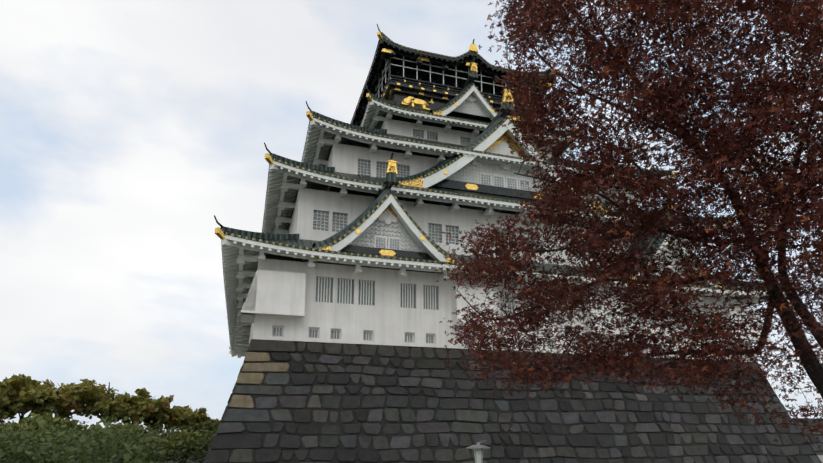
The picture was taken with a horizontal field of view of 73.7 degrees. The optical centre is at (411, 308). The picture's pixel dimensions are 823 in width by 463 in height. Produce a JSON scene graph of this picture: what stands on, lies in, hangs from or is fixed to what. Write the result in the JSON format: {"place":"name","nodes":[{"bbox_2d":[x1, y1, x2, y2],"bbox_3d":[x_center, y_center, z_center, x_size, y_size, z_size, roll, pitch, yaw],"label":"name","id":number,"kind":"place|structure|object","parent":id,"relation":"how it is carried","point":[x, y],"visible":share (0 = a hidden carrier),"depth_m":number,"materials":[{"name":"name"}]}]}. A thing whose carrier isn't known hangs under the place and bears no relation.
{"place":"outdoors","nodes":[
{"label":"outdoors","id":0,"kind":"place"},
{"bbox_2d":[0,0,822,430],"label":"sky","id":1,"kind":"structure","parent":0,"point":[126,126],"materials":[{"name":"white"}]},
{"bbox_2d":[150,431,822,462],"bbox_3d":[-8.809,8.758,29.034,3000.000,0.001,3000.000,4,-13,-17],"label":"ground","id":2,"kind":"structure","parent":0,"point":[191,461],"depth_m":42.20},
{"bbox_2d":[0,373,220,462],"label":"trees","id":3,"kind":"object","parent":2,"relation":"on","point":[41,435],"depth_m":36.20,"materials":[{"name":"green plant"}]},
{"bbox_2d":[466,443,489,462],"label":"garden lamp","id":4,"kind":"object","parent":2,"relation":"on","point":[479,446],"visible":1,"depth_m":11.24,"materials":[{"name":"metal"}]},
{"bbox_2d":[474,449,482,462],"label":"glass","id":5,"kind":"object","parent":4,"relation":"attached to","point":[479,455],"visible":0.81,"depth_m":11.26,"materials":[{"name":"white glass"}]},
{"bbox_2d":[478,440,486,444],"bbox_3d":[1.482,2.791,11.441,0.217,0.112,0.101,4,-13,-17],"label":"pigeon","id":6,"kind":"object","parent":4,"relation":"on","point":[483,442],"visible":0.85,"depth_m":11.41,"materials":[{"name":"grey"}]},
{"bbox_2d":[203,339,821,462],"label":"stone base","id":7,"kind":"object","parent":2,"relation":"on","point":[237,443],"visible":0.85,"depth_m":32.16,"materials":[{"name":"grey stone"}]},
{"bbox_2d":[221,38,772,361],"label":"castle","id":8,"kind":"structure","parent":7,"relation":"on","point":[282,294],"depth_m":36.67,"materials":[{"name":"white paint"}]},
{"bbox_2d":[259,107,579,261],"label":"castle soffit","id":9,"kind":"structure","parent":8,"relation":"attached to","point":[318,186],"depth_m":40.81,"materials":[{"name":"white paint"}]},
{"bbox_2d":[353,44,504,123],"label":"black castle soffit","id":10,"kind":"structure","parent":8,"relation":"attached to","point":[393,61],"depth_m":52.24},
{"bbox_2d":[375,56,539,97],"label":"castle wire","id":11,"kind":"object","parent":8,"relation":"attached to","point":[443,74],"visible":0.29,"depth_m":50.76,"materials":[{"name":"grey metal"}]},
{"bbox_2d":[380,75,536,108],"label":"balcony railing","id":12,"kind":"object","parent":8,"relation":"attached to","point":[419,85],"visible":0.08,"depth_m":50.12,"materials":[{"name":"black wood"}]},
{"bbox_2d":[273,130,681,350],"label":"window frames","id":13,"kind":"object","parent":8,"relation":"in","point":[311,334],"visible":0.31,"depth_m":35.83,"materials":[{"name":"white wood"}]},
{"bbox_2d":[276,130,738,355],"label":"window bars","id":14,"kind":"object","parent":8,"relation":"attached to","point":[428,287],"visible":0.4,"depth_m":34.57,"materials":[{"name":"grey metal"}]},
{"bbox_2d":[348,100,683,274],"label":"gable lattice","id":15,"kind":"object","parent":8,"relation":"attached to","point":[386,232],"visible":0.06,"depth_m":41.13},
{"bbox_2d":[315,67,721,287],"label":"gold ornaments","id":16,"kind":"object","parent":8,"relation":"attached to","point":[419,182],"visible":0.17,"depth_m":42.44},
{"bbox_2d":[214,24,797,348],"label":"castle roof tiles","id":17,"kind":"object","parent":7,"relation":"on","point":[389,180],"visible":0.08,"depth_m":39.83,"materials":[{"name":"green tile"}]},
{"bbox_2d":[215,31,676,353],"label":"gold ornaments","id":18,"kind":"object","parent":17,"relation":"attached to","point":[406,101],"visible":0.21,"depth_m":47.75},
{"bbox_2d":[221,36,766,299],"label":"castle tile ends","id":19,"kind":"object","parent":17,"relation":"attached to","point":[345,235],"visible":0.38,"depth_m":36.85,"materials":[{"name":"green tile"}]},
{"bbox_2d":[208,341,814,462],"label":"stone base joints","id":20,"kind":"object","parent":7,"relation":"attached to","point":[384,422],"visible":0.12,"depth_m":32.40,"materials":[{"name":"black"}]},
{"bbox_2d":[435,0,822,447],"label":"maple tree","id":21,"kind":"object","parent":2,"relation":"on","point":[647,101],"depth_m":10.30,"materials":[{"name":"red plant"}]},
{"bbox_2d":[792,418,822,454],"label":"low stone wall","id":22,"kind":"structure","parent":2,"relation":"on","point":[815,448],"depth_m":52.20,"materials":[{"name":"grey stone"}]},
{"bbox_2d":[797,418,822,452],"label":"low stone wall joints","id":23,"kind":"object","parent":22,"relation":"attached to","point":[812,434],"depth_m":52.42,"materials":[{"name":"black"}]}
]}

